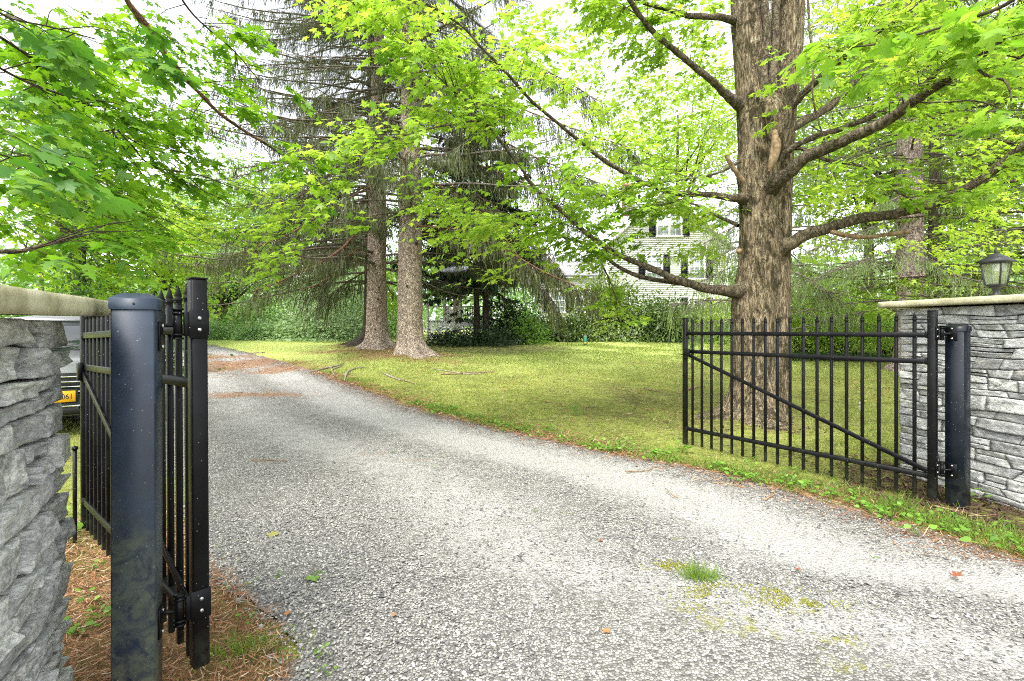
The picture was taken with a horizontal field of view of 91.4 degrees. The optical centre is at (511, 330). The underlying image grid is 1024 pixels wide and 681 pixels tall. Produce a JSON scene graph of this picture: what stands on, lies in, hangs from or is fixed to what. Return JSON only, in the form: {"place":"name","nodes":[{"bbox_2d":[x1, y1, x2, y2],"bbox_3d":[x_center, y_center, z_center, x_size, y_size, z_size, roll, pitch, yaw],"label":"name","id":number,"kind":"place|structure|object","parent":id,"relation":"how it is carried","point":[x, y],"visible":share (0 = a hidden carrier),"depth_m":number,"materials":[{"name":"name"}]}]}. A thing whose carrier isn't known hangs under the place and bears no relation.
{"place":"outdoors","nodes":[
{"label":"outdoors","id":0,"kind":"place"},
{"bbox_2d":[0,0,1023,329],"label":"sky","id":1,"kind":"structure","parent":0,"point":[43,7],"materials":[{"name":"white"}]},
{"bbox_2d":[56,330,1023,680],"bbox_3d":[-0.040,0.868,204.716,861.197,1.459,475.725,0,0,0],"label":"ground","id":2,"kind":"structure","parent":0,"point":[292,350],"depth_m":8.37,"materials":[{"name":"plant"}]},
{"bbox_2d":[0,285,110,680],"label":"stone pier","id":3,"kind":"structure","parent":2,"relation":"on","point":[37,530],"depth_m":1.64,"materials":[{"name":"grey"}]},
{"bbox_2d":[0,274,110,317],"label":"shrub","id":4,"kind":"object","parent":2,"relation":"on","point":[4,316],"visible":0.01,"depth_m":15.78,"materials":[{"name":"green plant"}]},
{"bbox_2d":[23,221,122,298],"bbox_3d":[-16.084,-1.631,18.727,3.072,5.518,2.955,0,0,0],"label":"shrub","id":5,"kind":"object","parent":2,"relation":"on","point":[77,292],"visible":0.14,"depth_m":18.43,"materials":[{"name":"green plant"}]},
{"bbox_2d":[0,115,146,315],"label":"broadleaf tree","id":6,"kind":"object","parent":2,"relation":"on","point":[17,219],"visible":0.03,"depth_m":23.72,"materials":[{"name":"green plant"}]},
{"bbox_2d":[71,446,77,543],"bbox_3d":[-3.080,1.203,3.520,0.036,0.780,0.034,0,0,0],"label":"drop rod","id":7,"kind":"object","parent":2,"relation":"on","point":[74,449],"visible":0.83,"depth_m":3.51,"materials":[{"name":"black paint"}]},
{"bbox_2d":[66,506,85,531],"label":"weed plant","id":8,"kind":"object","parent":2,"relation":"on","point":[79,525],"visible":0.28,"depth_m":3.65,"materials":[{"name":"green plant"}]},
{"bbox_2d":[62,612,100,634],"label":"weed plant","id":9,"kind":"object","parent":2,"relation":"on","point":[68,617],"visible":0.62,"depth_m":2.49,"materials":[{"name":"green plant"}]},
{"bbox_2d":[66,620,98,633],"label":"weed plant","id":10,"kind":"object","parent":2,"relation":"on","point":[73,628],"visible":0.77,"depth_m":2.46,"materials":[{"name":"green plant"}]},
{"bbox_2d":[74,587,99,601],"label":"weed plant","id":11,"kind":"object","parent":2,"relation":"on","point":[83,598],"visible":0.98,"depth_m":2.76,"materials":[{"name":"green plant"}]},
{"bbox_2d":[85,604,110,625],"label":"weed plant","id":12,"kind":"object","parent":2,"relation":"on","point":[106,609],"visible":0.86,"depth_m":2.58,"materials":[{"name":"green plant"}]},
{"bbox_2d":[0,59,201,295],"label":"broadleaf tree","id":13,"kind":"object","parent":2,"relation":"on","point":[6,145],"visible":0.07,"depth_m":18.46,"materials":[{"name":"green plant"}]},
{"bbox_2d":[2,186,219,298],"bbox_3d":[-17.690,-2.904,22.042,7.123,7.667,7.967,0,0,33],"label":"broadleaf tree","id":14,"kind":"object","parent":2,"relation":"on","point":[128,267],"visible":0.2,"depth_m":21.31,"materials":[{"name":"green plant"}]},
{"bbox_2d":[55,416,184,577],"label":"lawn grass","id":15,"kind":"structure","parent":2,"relation":"on","point":[79,499],"depth_m":4.37,"materials":[{"name":"plant"}]},
{"bbox_2d":[17,274,232,372],"bbox_3d":[-10.999,-0.083,13.483,5.713,2.843,4.225,0,0,0],"label":"shrub","id":16,"kind":"object","parent":2,"relation":"on","point":[93,289],"visible":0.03,"depth_m":13.59,"materials":[{"name":"green plant"}]},
{"bbox_2d":[108,293,163,680],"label":"gate post","id":17,"kind":"object","parent":2,"relation":"on","point":[137,348],"visible":1,"depth_m":1.93,"materials":[{"name":"metal"}]},
{"bbox_2d":[76,277,210,669],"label":"driveway gate","id":18,"kind":"structure","parent":17,"relation":"attached to","point":[190,600],"depth_m":2.27,"materials":[{"name":"metal"}]},
{"bbox_2d":[60,193,253,342],"bbox_3d":[-17.509,-3.253,25.777,8.739,8.020,6.811,0,0,0],"label":"broadleaf tree","id":19,"kind":"object","parent":2,"relation":"on","point":[171,280],"visible":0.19,"depth_m":25.52,"materials":[{"name":"green plant"}]},
{"bbox_2d":[123,171,200,291],"bbox_3d":[-26.634,-5.880,38.293,6.555,12.382,6.219,0,0,0],"label":"broadleaf tree","id":20,"kind":"object","parent":2,"relation":"on","point":[172,205],"visible":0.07,"depth_m":38.15,"materials":[{"name":"green plant"}]},
{"bbox_2d":[0,0,342,299],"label":"maple tree","id":21,"kind":"object","parent":2,"relation":"on","point":[65,57],"visible":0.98,"depth_m":4.50,"materials":[{"name":"green plant"}]},
{"bbox_2d":[62,489,296,680],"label":"needle litter","id":22,"kind":"object","parent":2,"relation":"on","point":[172,666],"visible":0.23,"depth_m":2.44,"materials":[{"name":"plant"}]},
{"bbox_2d":[150,171,213,280],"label":"broadleaf tree","id":23,"kind":"object","parent":2,"relation":"on","point":[179,205],"visible":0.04,"depth_m":41.81,"materials":[{"name":"green plant"}]},
{"bbox_2d":[101,147,271,316],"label":"broadleaf tree","id":24,"kind":"object","parent":2,"relation":"on","point":[240,218],"visible":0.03,"depth_m":44.50,"materials":[{"name":"green plant"}]},
{"bbox_2d":[146,237,288,333],"bbox_3d":[-18.736,-2.878,33.223,10.044,6.731,8.664,0,0,0],"label":"broadleaf tree","id":25,"kind":"object","parent":2,"relation":"on","point":[227,298],"visible":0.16,"depth_m":32.73,"materials":[{"name":"green plant"}]},
{"bbox_2d":[175,621,301,673],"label":"grass tuft","id":26,"kind":"object","parent":2,"relation":"on","point":[234,644],"visible":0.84,"depth_m":2.33,"materials":[{"name":"plant"}]},
{"bbox_2d":[183,318,296,340],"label":"shrub","id":27,"kind":"object","parent":2,"relation":"on","point":[213,334],"visible":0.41,"depth_m":29.03,"materials":[{"name":"green plant"}]},
{"bbox_2d":[184,156,302,321],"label":"broadleaf tree","id":28,"kind":"object","parent":2,"relation":"on","point":[265,186],"visible":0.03,"depth_m":51.03,"materials":[{"name":"green plant"}]},
{"bbox_2d":[166,463,336,676],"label":"verge grass","id":29,"kind":"structure","parent":2,"relation":"on","point":[227,602],"depth_m":2.36,"materials":[{"name":"plant"}]},
{"bbox_2d":[209,299,300,336],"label":"shrub","id":30,"kind":"object","parent":2,"relation":"on","point":[241,319],"visible":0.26,"depth_m":31.15,"materials":[{"name":"green plant"}]},
{"bbox_2d":[228,290,313,329],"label":"shrub","id":31,"kind":"object","parent":2,"relation":"on","point":[264,320],"visible":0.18,"depth_m":31.12,"materials":[{"name":"green plant"}]},
{"bbox_2d":[223,314,334,339],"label":"shrub","id":32,"kind":"object","parent":2,"relation":"on","point":[267,329],"visible":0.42,"depth_m":28.80,"materials":[{"name":"green plant"}]},
{"bbox_2d":[231,186,391,314],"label":"broadleaf tree","id":33,"kind":"object","parent":2,"relation":"on","point":[271,289],"depth_m":48.68,"materials":[{"name":"green plant"}]},
{"bbox_2d":[246,268,397,342],"bbox_3d":[-10.694,-2.103,28.838,9.238,5.655,8.778,0,0,24],"label":"shrub","id":34,"kind":"object","parent":2,"relation":"on","point":[329,330],"visible":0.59,"depth_m":28.04,"materials":[{"name":"green plant"}]},
{"bbox_2d":[253,246,397,335],"bbox_3d":[-11.914,-2.953,32.493,11.669,7.038,10.017,0,0,0],"label":"shrub","id":35,"kind":"object","parent":2,"relation":"on","point":[339,296],"visible":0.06,"depth_m":32.28,"materials":[{"name":"green plant"}]},
{"bbox_2d":[142,0,546,349],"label":"spruce tree","id":36,"kind":"object","parent":2,"relation":"on","point":[377,336],"visible":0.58,"depth_m":18.54,"materials":[{"name":"green plant"}]},
{"bbox_2d":[195,3,497,346],"bbox_3d":[-7.119,-10.760,24.404,13.214,23.161,13.957,0,0,0],"label":"spruce tree","id":37,"kind":"object","parent":2,"relation":"on","point":[359,339],"visible":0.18,"depth_m":23.56,"materials":[{"name":"green plant"}]},
{"bbox_2d":[351,260,430,337],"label":"shrub","id":38,"kind":"object","parent":2,"relation":"on","point":[392,305],"visible":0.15,"depth_m":30.67,"materials":[{"name":"green plant"}]},
{"bbox_2d":[201,0,653,358],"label":"spruce tree","id":39,"kind":"object","parent":2,"relation":"on","point":[410,341],"visible":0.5,"depth_m":16.55,"materials":[{"name":"green plant"}]},
{"bbox_2d":[427,266,493,341],"bbox_3d":[-2.702,-1.680,29.300,3.979,4.700,4.400,0,0,0],"label":"white porch","id":40,"kind":"object","parent":2,"relation":"on","point":[446,310],"visible":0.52,"depth_m":27.47,"materials":[{"name":"white painted wood"}]},
{"bbox_2d":[441,371,494,374],"bbox_3d":[-1.203,1.187,13.817,1.523,0.059,0.156,0,0,-16],"label":"fallen stick","id":41,"kind":"object","parent":2,"relation":"on","point":[466,372],"visible":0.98,"depth_m":13.81,"materials":[{"name":"brown wood"}]},
{"bbox_2d":[386,138,550,331],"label":"broadleaf tree","id":42,"kind":"object","parent":2,"relation":"on","point":[456,300],"visible":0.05,"depth_m":41.69,"materials":[{"name":"green plant"}]},
{"bbox_2d":[392,84,567,341],"bbox_3d":[-1.647,-5.962,26.417,9.308,14.495,8.300,0,0,0],"label":"hemlock tree","id":43,"kind":"object","parent":2,"relation":"on","point":[487,303],"visible":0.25,"depth_m":25.90,"materials":[{"name":"green plant"}]},
{"bbox_2d":[424,319,541,347],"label":"yew bush","id":44,"kind":"object","parent":2,"relation":"on","point":[460,339],"visible":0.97,"depth_m":24.22,"materials":[{"name":"green plant"}]},
{"bbox_2d":[473,297,546,339],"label":"yew bush","id":45,"kind":"object","parent":2,"relation":"on","point":[508,314],"visible":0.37,"depth_m":26.59,"materials":[{"name":"green plant"}]},
{"bbox_2d":[0,240,1023,330],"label":"distant woods","id":46,"kind":"object","parent":2,"relation":"on","point":[438,310],"visible":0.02,"depth_m":59.34,"materials":[{"name":"plant"}]},
{"bbox_2d":[492,307,556,345],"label":"shrub","id":47,"kind":"object","parent":2,"relation":"on","point":[539,337],"visible":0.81,"depth_m":25.67,"materials":[{"name":"green plant"}]},
{"bbox_2d":[174,347,875,450],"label":"needle litter","id":48,"kind":"object","parent":2,"relation":"on","point":[338,379],"visible":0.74,"depth_m":15.67,"materials":[{"name":"plant"}]},
{"bbox_2d":[515,306,576,341],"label":"shrub","id":49,"kind":"object","parent":2,"relation":"on","point":[543,321],"visible":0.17,"depth_m":28.09,"materials":[{"name":"green plant"}]},
{"bbox_2d":[538,310,610,342],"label":"shrub","id":50,"kind":"object","parent":2,"relation":"on","point":[577,336],"visible":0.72,"depth_m":27.39,"materials":[{"name":"green plant"}]},
{"bbox_2d":[280,354,892,474],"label":"lawn litter","id":51,"kind":"object","parent":2,"relation":"on","point":[614,387],"visible":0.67,"depth_m":11.26,"materials":[{"name":"plant"}]},
{"bbox_2d":[168,0,1023,430],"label":"maple tree","id":52,"kind":"object","parent":2,"relation":"on","point":[766,98],"visible":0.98,"depth_m":6.89,"materials":[{"name":"green plant"}]},
{"bbox_2d":[560,267,657,341],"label":"shrub","id":53,"kind":"object","parent":2,"relation":"on","point":[623,302],"visible":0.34,"depth_m":27.97,"materials":[{"name":"green plant"}]},
{"bbox_2d":[535,183,733,336],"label":"clapboard house","id":54,"kind":"structure","parent":2,"relation":"on","point":[669,234],"depth_m":32.01,"materials":[{"name":"white painted clapboard siding"},{"name":"black paint"},{"name":"glass"}]},
{"bbox_2d":[550,289,565,312],"bbox_3d":[3.045,-1.943,33.401,1.170,1.610,0.140,0,0,4],"label":"window","id":55,"kind":"structure","parent":54,"relation":"in","point":[562,307],"depth_m":33.42,"materials":[{"name":"white"}]},
{"bbox_2d":[646,254,662,277],"bbox_3d":[9.110,-4.058,31.975,1.170,1.610,0.140,0,0,4],"label":"window","id":56,"kind":"structure","parent":54,"relation":"in","point":[651,261],"depth_m":32.00,"materials":[{"name":"white"}]},
{"bbox_2d":[655,214,682,237],"bbox_3d":[10.052,-6.701,31.908,1.720,1.530,0.140,0,0,4],"label":"window","id":57,"kind":"structure","parent":54,"relation":"in","point":[670,231],"depth_m":31.94,"materials":[{"name":"white"}]},
{"bbox_2d":[688,254,705,279],"bbox_3d":[11.775,-4.002,31.788,1.170,1.610,0.140,0,0,4],"label":"window","id":58,"kind":"structure","parent":54,"relation":"in","point":[696,265],"depth_m":31.81,"materials":[{"name":"white"}]},
{"bbox_2d":[337,343,942,498],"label":"lawn grass","id":59,"kind":"structure","parent":2,"relation":"on","point":[633,365],"depth_m":12.71,"materials":[{"name":"plant"}]},
{"bbox_2d":[582,274,715,342],"bbox_3d":[7.247,-1.176,28.672,8.224,3.868,6.649,0,0,-16],"label":"shrub","id":60,"kind":"object","parent":2,"relation":"on","point":[637,330],"visible":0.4,"depth_m":27.45,"materials":[{"name":"green plant"}]},
{"bbox_2d":[569,8,737,208],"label":"broadleaf tree","id":61,"kind":"object","parent":2,"relation":"on","point":[691,140],"visible":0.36,"depth_m":44.57,"materials":[{"name":"green plant"}]},
{"bbox_2d":[310,367,1023,555],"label":"verge grass","id":62,"kind":"structure","parent":2,"relation":"on","point":[689,458],"depth_m":5.09,"materials":[{"name":"plant"}]},
{"bbox_2d":[627,288,721,342],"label":"shrub","id":63,"kind":"object","parent":2,"relation":"on","point":[661,324],"visible":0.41,"depth_m":27.04,"materials":[{"name":"green plant"}]},
{"bbox_2d":[667,439,692,451],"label":"weed plant","id":64,"kind":"object","parent":2,"relation":"on","point":[681,450],"visible":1,"depth_m":6.05,"materials":[{"name":"green plant"}]},
{"bbox_2d":[662,299,726,340],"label":"shrub","id":65,"kind":"object","parent":2,"relation":"on","point":[689,329],"visible":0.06,"depth_m":27.26,"materials":[{"name":"green plant"}]},
{"bbox_2d":[688,295,730,344],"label":"shrub","id":66,"kind":"object","parent":2,"relation":"on","point":[714,336],"visible":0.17,"depth_m":25.77,"materials":[{"name":"green plant"}]},
{"bbox_2d":[745,472,767,484],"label":"weed plant","id":67,"kind":"object","parent":2,"relation":"on","point":[747,475],"visible":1,"depth_m":4.92,"materials":[{"name":"green plant"}]},
{"bbox_2d":[634,0,894,349],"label":"spruce tree","id":68,"kind":"object","parent":2,"relation":"on","point":[826,296],"visible":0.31,"depth_m":17.58,"materials":[{"name":"green plant"}]},
{"bbox_2d":[727,279,888,353],"bbox_3d":[11.634,-0.622,20.207,6.089,3.244,5.589,0,0,0],"label":"shrub","id":69,"kind":"object","parent":2,"relation":"on","point":[795,343],"visible":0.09,"depth_m":19.42,"materials":[{"name":"green plant"}]},
{"bbox_2d":[726,198,892,346],"bbox_3d":[14.946,-2.901,23.942,9.966,7.538,7.141,0,0,0],"label":"shrub","id":70,"kind":"object","parent":2,"relation":"on","point":[831,278],"visible":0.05,"depth_m":23.61,"materials":[{"name":"green plant"}]},
{"bbox_2d":[798,479,828,495],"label":"weed plant","id":71,"kind":"object","parent":2,"relation":"on","point":[803,483],"visible":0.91,"depth_m":4.69,"materials":[{"name":"green plant"}]},
{"bbox_2d":[824,486,852,495],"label":"weed plant","id":72,"kind":"object","parent":2,"relation":"on","point":[832,489],"visible":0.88,"depth_m":4.52,"materials":[{"name":"green plant"}]},
{"bbox_2d":[792,350,891,362],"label":"ground cover","id":73,"kind":"object","parent":2,"relation":"on","point":[867,354],"visible":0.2,"depth_m":17.42,"materials":[{"name":"green plant"}]},
{"bbox_2d":[791,239,894,356],"bbox_3d":[12.504,-1.254,19.068,5.912,4.648,6.524,0,0,38],"label":"shrub","id":74,"kind":"object","parent":2,"relation":"on","point":[851,342],"visible":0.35,"depth_m":18.57,"materials":[{"name":"green plant"}]},
{"bbox_2d":[825,281,894,353],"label":"shrub","id":75,"kind":"object","parent":2,"relation":"on","point":[890,351],"visible":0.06,"depth_m":19.81,"materials":[{"name":"green plant"}]},
{"bbox_2d":[705,425,1023,554],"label":"bark mulch","id":76,"kind":"object","parent":2,"relation":"on","point":[923,497],"visible":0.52,"depth_m":4.45,"materials":[{"name":"brown"}]},
{"bbox_2d":[709,0,1022,342],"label":"broadleaf tree","id":77,"kind":"object","parent":2,"relation":"on","point":[838,119],"visible":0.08,"depth_m":26.63,"materials":[{"name":"green plant"}]},
{"bbox_2d":[864,502,893,516],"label":"weed plant","id":78,"kind":"object","parent":2,"relation":"on","point":[880,509],"visible":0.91,"depth_m":4.02,"materials":[{"name":"green plant"}]},
{"bbox_2d":[877,497,910,510],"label":"weed plant","id":79,"kind":"object","parent":2,"relation":"on","point":[894,504],"visible":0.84,"depth_m":4.12,"materials":[{"name":"green plant"}]},
{"bbox_2d":[871,490,921,508],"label":"grass tuft","id":80,"kind":"object","parent":2,"relation":"on","point":[900,499],"visible":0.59,"depth_m":4.23,"materials":[{"name":"plant"}]},
{"bbox_2d":[791,0,1023,371],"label":"spruce tree","id":81,"kind":"object","parent":2,"relation":"on","point":[908,263],"visible":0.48,"depth_m":14.18,"materials":[{"name":"green plant"}]},
{"bbox_2d":[793,0,1023,315],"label":"spruce tree","id":82,"kind":"object","parent":2,"relation":"on","point":[932,175],"visible":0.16,"depth_m":18.34,"materials":[{"name":"green plant"}]},
{"bbox_2d":[897,501,925,517],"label":"weed plant","id":83,"kind":"object","parent":2,"relation":"on","point":[918,514],"visible":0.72,"depth_m":3.99,"materials":[{"name":"green plant"}]},
{"bbox_2d":[800,2,1023,294],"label":"broadleaf tree","id":84,"kind":"object","parent":2,"relation":"on","point":[1021,207],"visible":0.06,"depth_m":23.62,"materials":[{"name":"green plant"}]},
{"bbox_2d":[801,0,1023,323],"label":"hemlock tree","id":85,"kind":"object","parent":2,"relation":"on","point":[905,282],"visible":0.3,"depth_m":13.23,"materials":[{"name":"green plant"}]},
{"bbox_2d":[914,509,947,519],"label":"weed plant","id":86,"kind":"object","parent":2,"relation":"on","point":[931,512],"visible":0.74,"depth_m":3.94,"materials":[{"name":"green plant"}]},
{"bbox_2d":[904,509,978,532],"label":"grass tuft","id":87,"kind":"object","parent":2,"relation":"on","point":[932,522],"visible":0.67,"depth_m":3.80,"materials":[{"name":"plant"}]},
{"bbox_2d":[877,294,1023,510],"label":"stone pier","id":88,"kind":"structure","parent":2,"relation":"on","point":[996,323],"depth_m":4.45,"materials":[{"name":"grey"}]},
{"bbox_2d":[975,247,1016,295],"bbox_3d":[4.630,-0.547,4.780,0.218,0.504,0.218,0,0,-20],"label":"pier lantern","id":89,"kind":"object","parent":88,"relation":"on","point":[996,258],"visible":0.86,"depth_m":4.75,"materials":[{"name":"paint"}]},
{"bbox_2d":[937,522,970,535],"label":"weed plant","id":90,"kind":"object","parent":2,"relation":"on","point":[959,531],"visible":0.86,"depth_m":3.65,"materials":[{"name":"green plant"}]},
{"bbox_2d":[944,324,971,508],"bbox_3d":[3.822,0.774,4.287,0.152,1.652,0.142,0,0,-29],"label":"gate post","id":91,"kind":"object","parent":2,"relation":"on","point":[958,409],"visible":0.92,"depth_m":4.24,"materials":[{"name":"metal"}]},
{"bbox_2d":[680,310,954,498],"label":"driveway gate","id":92,"kind":"structure","parent":91,"relation":"attached to","point":[934,469],"depth_m":5.00,"materials":[{"name":"metal"}]},
{"bbox_2d":[934,513,1023,548],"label":"grass tuft","id":93,"kind":"object","parent":2,"relation":"on","point":[991,533],"visible":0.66,"depth_m":3.60,"materials":[{"name":"plant"}]},
{"bbox_2d":[959,524,1006,547],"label":"weed plant","id":94,"kind":"object","parent":2,"relation":"on","point":[968,538],"visible":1,"depth_m":3.42,"materials":[{"name":"green plant"}]},
{"bbox_2d":[980,524,1020,539],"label":"weed plant","id":95,"kind":"object","parent":2,"relation":"on","point":[1008,535],"visible":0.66,"depth_m":3.58,"materials":[{"name":"green plant"}]},
{"bbox_2d":[66,341,1023,680],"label":"driveway","id":96,"kind":"structure","parent":0,"point":[650,645],"depth_m":3.29,"materials":[{"name":"gravel"}]},
{"bbox_2d":[9,316,79,415],"bbox_3d":[-7.754,0.599,8.718,2.240,1.745,4.884,0,0,-40],"label":"parked car","id":97,"kind":"object","parent":96,"relation":"on","point":[70,389],"visible":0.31,"depth_m":7.11,"materials":[{"name":"silver metal"}]},
{"bbox_2d":[305,574,320,581],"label":"fallen leaf","id":98,"kind":"object","parent":96,"relation":"on","point":[312,577],"visible":1,"depth_m":2.97,"materials":[{"name":"green"}]},
{"bbox_2d":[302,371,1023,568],"bbox_3d":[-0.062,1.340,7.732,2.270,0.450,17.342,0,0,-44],"label":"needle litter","id":99,"kind":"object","parent":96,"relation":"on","point":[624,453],"visible":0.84,"depth_m":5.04,"materials":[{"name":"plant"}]},
{"bbox_2d":[640,559,701,574],"bbox_3d":[0.995,1.482,3.144,0.428,0.013,0.286,0,0,29],"label":"moss patch","id":100,"kind":"object","parent":96,"relation":"on","point":[669,564],"visible":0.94,"depth_m":3.15,"materials":[{"name":"plant"}]},
{"bbox_2d":[666,554,733,584],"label":"grass tuft","id":101,"kind":"object","parent":96,"relation":"on","point":[706,576],"visible":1,"depth_m":2.98,"materials":[{"name":"plant"}]},
{"bbox_2d":[662,595,746,629],"bbox_3d":[0.960,1.481,2.613,0.460,0.013,0.434,0,0,34],"label":"moss patch","id":102,"kind":"object","parent":96,"relation":"on","point":[699,613],"visible":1,"depth_m":2.63,"materials":[{"name":"plant"}]},
{"bbox_2d":[654,579,766,616],"bbox_3d":[1.124,1.481,2.790,0.636,0.014,0.420,0,0,18],"label":"moss patch","id":103,"kind":"object","parent":96,"relation":"on","point":[701,590],"visible":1,"depth_m":2.83,"materials":[{"name":"plant"}]},
{"bbox_2d":[734,581,830,598],"bbox_3d":[1.546,1.482,2.847,0.530,0.014,0.207,0,0,0],"label":"moss patch","id":104,"kind":"object","parent":96,"relation":"on","point":[773,591],"visible":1,"depth_m":2.84,"materials":[{"name":"plant"}]},
{"bbox_2d":[741,589,876,620],"bbox_3d":[1.546,1.481,2.715,0.820,0.014,0.342,0,0,0],"label":"moss patch","id":105,"kind":"object","parent":96,"relation":"on","point":[808,603],"visible":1,"depth_m":2.71,"materials":[{"name":"plant"}]},
{"bbox_2d":[892,513,937,535],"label":"weed plant","id":106,"kind":"object","parent":96,"relation":"on","point":[931,526],"visible":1,"depth_m":3.66,"materials":[{"name":"green plant"}]},
{"bbox_2d":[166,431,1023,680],"bbox_3d":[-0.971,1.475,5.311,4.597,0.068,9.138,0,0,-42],"label":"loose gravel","id":107,"kind":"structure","parent":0,"point":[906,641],"depth_m":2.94,"materials":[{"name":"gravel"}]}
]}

